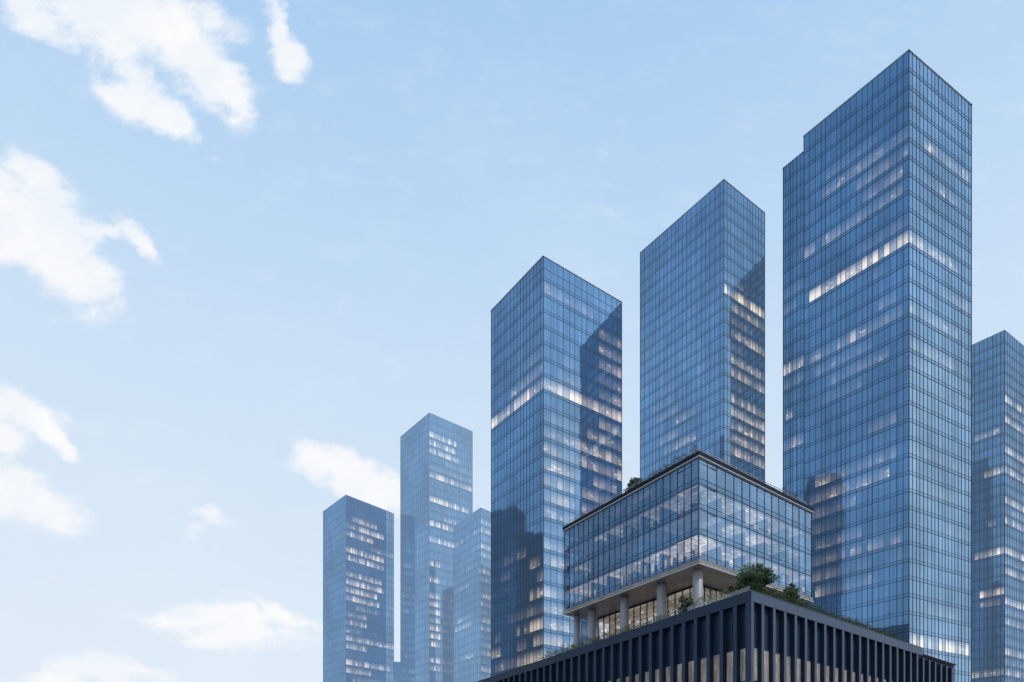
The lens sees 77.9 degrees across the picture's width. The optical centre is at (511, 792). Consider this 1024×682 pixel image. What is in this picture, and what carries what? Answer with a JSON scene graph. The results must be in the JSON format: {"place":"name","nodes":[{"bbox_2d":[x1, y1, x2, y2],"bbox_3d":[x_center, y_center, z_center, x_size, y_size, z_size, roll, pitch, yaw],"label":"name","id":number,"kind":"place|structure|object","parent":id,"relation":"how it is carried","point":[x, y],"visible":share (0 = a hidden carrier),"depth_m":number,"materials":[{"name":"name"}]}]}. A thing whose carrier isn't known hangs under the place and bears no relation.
{"place":"outdoors","nodes":[
{"label":"outdoors","id":0,"kind":"place"},
{"bbox_2d":[323,495,393,681],"bbox_3d":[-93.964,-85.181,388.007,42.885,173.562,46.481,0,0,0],"label":"skyscraper","id":1,"kind":"structure","parent":0,"point":[358,590],"depth_m":376.12,"materials":[{"name":"blue glass"}]},
{"bbox_2d":[394,662,399,681],"bbox_3d":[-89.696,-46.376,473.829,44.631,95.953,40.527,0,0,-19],"label":"office block","id":2,"kind":"structure","parent":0,"point":[396,671],"depth_m":455.23,"materials":[{"name":"blue glass"}]},
{"bbox_2d":[400,412,472,681],"bbox_3d":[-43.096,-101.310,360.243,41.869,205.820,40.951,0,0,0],"label":"skyscraper","id":3,"kind":"structure","parent":0,"point":[436,478],"depth_m":347.61,"materials":[{"name":"blue glass"}]},
{"bbox_2d":[453,507,490,681],"bbox_3d":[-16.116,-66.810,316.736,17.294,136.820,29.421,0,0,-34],"label":"skyscraper","id":4,"kind":"structure","parent":0,"point":[472,597],"depth_m":306.17,"materials":[{"name":"blue glass"}]},
{"bbox_2d":[0,0,1023,681],"label":"sky","id":5,"kind":"structure","parent":0,"point":[247,247],"materials":[{"name":"blue"}]},
{"bbox_2d":[491,255,621,676],"bbox_3d":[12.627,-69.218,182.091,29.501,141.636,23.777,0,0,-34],"label":"skyscraper","id":6,"kind":"structure","parent":0,"point":[556,397],"depth_m":172.02,"materials":[{"name":"blue glass"}]},
{"bbox_2d":[640,179,764,482],"bbox_3d":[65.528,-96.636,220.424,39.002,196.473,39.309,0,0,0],"label":"skyscraper","id":7,"kind":"structure","parent":0,"point":[702,323],"depth_m":209.53,"materials":[{"name":"blue glass"}]},
{"bbox_2d":[477,590,955,681],"bbox_3d":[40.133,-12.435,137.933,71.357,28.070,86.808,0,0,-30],"label":"podium building","id":8,"kind":"structure","parent":0,"point":[751,636],"depth_m":94.99,"materials":[{"name":"black metal"}]},
{"bbox_2d":[541,613,667,658],"bbox_3d":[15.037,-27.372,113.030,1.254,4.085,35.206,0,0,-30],"label":"planting strip","id":9,"kind":"object","parent":8,"relation":"on","point":[595,640],"visible":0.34,"depth_m":112.37,"materials":[{"name":"green plant"}]},
{"bbox_2d":[635,673,638,681],"bbox_3d":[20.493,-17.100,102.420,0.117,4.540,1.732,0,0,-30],"label":"window","id":10,"kind":"structure","parent":8,"relation":"in","point":[636,675],"depth_m":102.67,"materials":[{"name":"beige glass"}]},
{"bbox_2d":[645,671,648,681],"bbox_3d":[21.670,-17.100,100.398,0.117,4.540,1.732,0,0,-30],"label":"window","id":11,"kind":"structure","parent":8,"relation":"in","point":[646,672],"depth_m":100.70,"materials":[{"name":"beige glass"}]},
{"bbox_2d":[655,668,658,681],"bbox_3d":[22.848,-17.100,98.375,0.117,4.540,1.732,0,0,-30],"label":"window","id":12,"kind":"structure","parent":8,"relation":"in","point":[656,670],"depth_m":98.69,"materials":[{"name":"beige glass"}]},
{"bbox_2d":[666,666,669,681],"bbox_3d":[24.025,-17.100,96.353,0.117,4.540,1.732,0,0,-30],"label":"window","id":13,"kind":"structure","parent":8,"relation":"in","point":[667,667],"depth_m":96.66,"materials":[{"name":"beige glass"}]},
{"bbox_2d":[677,663,681,681],"bbox_3d":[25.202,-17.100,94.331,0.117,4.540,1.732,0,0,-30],"label":"window","id":14,"kind":"structure","parent":8,"relation":"in","point":[679,666],"depth_m":94.63,"materials":[{"name":"beige glass"}]},
{"bbox_2d":[677,595,694,613],"bbox_3d":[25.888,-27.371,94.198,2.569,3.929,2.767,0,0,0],"label":"terrace shrub","id":15,"kind":"object","parent":8,"relation":"on","point":[687,601],"visible":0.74,"depth_m":93.77,"materials":[{"name":"green plant"}]},
{"bbox_2d":[562,448,813,648],"bbox_3d":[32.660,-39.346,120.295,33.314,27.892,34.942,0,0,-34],"label":"glass block","id":16,"kind":"structure","parent":8,"relation":"on","point":[698,524],"depth_m":107.43,"materials":[{"name":"glass"}]},
{"bbox_2d":[627,477,641,488],"bbox_3d":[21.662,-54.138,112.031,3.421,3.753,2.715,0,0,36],"label":"roof shrub","id":17,"kind":"object","parent":16,"relation":"on","point":[632,481],"visible":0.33,"depth_m":111.46,"materials":[{"name":"green plant"}]},
{"bbox_2d":[623,444,698,491],"bbox_3d":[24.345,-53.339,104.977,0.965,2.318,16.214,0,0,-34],"label":"planting strip","id":18,"kind":"object","parent":16,"relation":"on","point":[667,465],"visible":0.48,"depth_m":102.41,"materials":[{"name":"green plant"}]},
{"bbox_2d":[781,485,797,498],"bbox_3d":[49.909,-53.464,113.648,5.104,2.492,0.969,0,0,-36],"label":"planting strip","id":19,"kind":"object","parent":16,"relation":"on","point":[795,495],"visible":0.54,"depth_m":113.16,"materials":[{"name":"green plant"}]},
{"bbox_2d":[688,660,693,681],"bbox_3d":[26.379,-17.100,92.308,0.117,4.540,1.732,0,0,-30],"label":"window","id":20,"kind":"structure","parent":8,"relation":"in","point":[690,663],"depth_m":92.55,"materials":[{"name":"beige glass"}]},
{"bbox_2d":[700,657,705,681],"bbox_3d":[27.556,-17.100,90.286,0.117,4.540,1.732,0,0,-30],"label":"window","id":21,"kind":"structure","parent":8,"relation":"in","point":[702,660],"depth_m":90.59,"materials":[{"name":"beige glass"}]},
{"bbox_2d":[665,583,746,617],"bbox_3d":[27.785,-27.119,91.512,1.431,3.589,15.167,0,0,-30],"label":"planting strip","id":22,"kind":"object","parent":8,"relation":"on","point":[703,599],"visible":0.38,"depth_m":90.32,"materials":[{"name":"green plant"}]},
{"bbox_2d":[676,586,749,614],"bbox_3d":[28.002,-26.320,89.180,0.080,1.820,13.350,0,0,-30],"label":"balustrade","id":23,"kind":"object","parent":8,"relation":"on","point":[712,599],"visible":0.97,"depth_m":88.75,"materials":[{"name":"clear glass"}]},
{"bbox_2d":[713,654,718,681],"bbox_3d":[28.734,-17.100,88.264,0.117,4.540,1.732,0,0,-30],"label":"window","id":24,"kind":"structure","parent":8,"relation":"in","point":[715,657],"depth_m":88.53,"materials":[{"name":"beige glass"}]},
{"bbox_2d":[726,650,732,681],"bbox_3d":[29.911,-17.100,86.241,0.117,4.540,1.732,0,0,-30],"label":"window","id":25,"kind":"structure","parent":8,"relation":"in","point":[729,655],"depth_m":86.57,"materials":[{"name":"beige glass"}]},
{"bbox_2d":[727,585,745,595],"bbox_3d":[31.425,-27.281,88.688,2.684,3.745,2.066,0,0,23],"label":"terrace shrub","id":26,"kind":"object","parent":8,"relation":"on","point":[730,587],"visible":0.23,"depth_m":88.46,"materials":[{"name":"green plant"}]},
{"bbox_2d":[741,649,744,680],"bbox_3d":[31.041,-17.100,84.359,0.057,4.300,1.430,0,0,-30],"label":"window","id":27,"kind":"structure","parent":8,"relation":"in","point":[742,650],"depth_m":84.61,"materials":[{"name":"beige glass"}]},
{"bbox_2d":[754,648,756,680],"bbox_3d":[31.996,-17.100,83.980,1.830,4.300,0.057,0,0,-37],"label":"window","id":28,"kind":"structure","parent":8,"relation":"in","point":[755,650],"depth_m":84.23,"materials":[{"name":"beige glass"}]},
{"bbox_2d":[734,562,779,591],"bbox_3d":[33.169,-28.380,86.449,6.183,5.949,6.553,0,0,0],"label":"terrace tree","id":29,"kind":"object","parent":8,"relation":"on","point":[759,572],"visible":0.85,"depth_m":85.28,"materials":[{"name":"green plant"}]},
{"bbox_2d":[764,649,768,681],"bbox_3d":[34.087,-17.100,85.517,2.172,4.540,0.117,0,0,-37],"label":"window","id":30,"kind":"structure","parent":8,"relation":"in","point":[766,652],"depth_m":85.83,"materials":[{"name":"beige glass"}]},
{"bbox_2d":[745,579,810,608],"bbox_3d":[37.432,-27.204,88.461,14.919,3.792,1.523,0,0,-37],"label":"hedge","id":31,"kind":"object","parent":8,"relation":"on","point":[772,593],"visible":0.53,"depth_m":87.76,"materials":[{"name":"green plant"}]},
{"bbox_2d":[776,652,779,681],"bbox_3d":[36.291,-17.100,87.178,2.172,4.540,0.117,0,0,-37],"label":"window","id":32,"kind":"structure","parent":8,"relation":"in","point":[777,654],"depth_m":87.46,"materials":[{"name":"beige glass"}]},
{"bbox_2d":[786,655,790,681],"bbox_3d":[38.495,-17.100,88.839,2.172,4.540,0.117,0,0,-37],"label":"window","id":33,"kind":"structure","parent":8,"relation":"in","point":[788,658],"depth_m":89.16,"materials":[{"name":"beige glass"}]},
{"bbox_2d":[783,583,800,602],"bbox_3d":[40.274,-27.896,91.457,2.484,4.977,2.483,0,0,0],"label":"shrub","id":34,"kind":"object","parent":8,"relation":"on","point":[792,586],"visible":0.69,"depth_m":91.13,"materials":[{"name":"green plant"}]},
{"bbox_2d":[797,657,800,681],"bbox_3d":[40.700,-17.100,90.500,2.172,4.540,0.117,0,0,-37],"label":"window","id":35,"kind":"structure","parent":8,"relation":"in","point":[798,659],"depth_m":90.79,"materials":[{"name":"beige glass"}]},
{"bbox_2d":[807,660,810,681],"bbox_3d":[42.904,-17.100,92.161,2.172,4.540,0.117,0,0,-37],"label":"window","id":36,"kind":"structure","parent":8,"relation":"in","point":[808,661],"depth_m":92.44,"materials":[{"name":"beige glass"}]},
{"bbox_2d":[817,662,820,681],"bbox_3d":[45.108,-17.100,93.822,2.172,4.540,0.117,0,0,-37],"label":"window","id":37,"kind":"structure","parent":8,"relation":"in","point":[818,664],"depth_m":94.17,"materials":[{"name":"beige glass"}]},
{"bbox_2d":[826,665,829,681],"bbox_3d":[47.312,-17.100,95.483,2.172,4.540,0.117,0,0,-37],"label":"window","id":38,"kind":"structure","parent":8,"relation":"in","point":[827,666],"depth_m":95.82,"materials":[{"name":"beige glass"}]},
{"bbox_2d":[835,667,838,681],"bbox_3d":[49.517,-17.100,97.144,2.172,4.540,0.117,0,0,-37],"label":"window","id":39,"kind":"structure","parent":8,"relation":"in","point":[836,668],"depth_m":97.49,"materials":[{"name":"beige glass"}]},
{"bbox_2d":[844,669,846,681],"bbox_3d":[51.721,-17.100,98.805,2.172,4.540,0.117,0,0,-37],"label":"window","id":40,"kind":"structure","parent":8,"relation":"in","point":[845,670],"depth_m":99.20,"materials":[{"name":"beige glass"}]},
{"bbox_2d":[806,603,901,639],"bbox_3d":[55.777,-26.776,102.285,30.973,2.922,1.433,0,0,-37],"label":"hedge","id":41,"kind":"object","parent":8,"relation":"on","point":[847,619],"visible":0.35,"depth_m":100.38,"materials":[{"name":"green plant"}]},
{"bbox_2d":[853,671,855,681],"bbox_3d":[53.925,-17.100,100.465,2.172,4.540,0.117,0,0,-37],"label":"window","id":42,"kind":"structure","parent":8,"relation":"in","point":[854,673],"depth_m":100.98,"materials":[{"name":"beige glass"}]},
{"bbox_2d":[782,48,971,681],"bbox_3d":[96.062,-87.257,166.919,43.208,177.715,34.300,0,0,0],"label":"skyscraper","id":43,"kind":"structure","parent":0,"point":[877,323],"depth_m":157.73,"materials":[{"name":"blue glass"}]},
{"bbox_2d":[972,330,1023,681],"bbox_3d":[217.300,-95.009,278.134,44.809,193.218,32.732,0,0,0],"label":"skyscraper","id":44,"kind":"structure","parent":0,"point":[998,507],"depth_m":266.28,"materials":[{"name":"blue glass"}]}
]}

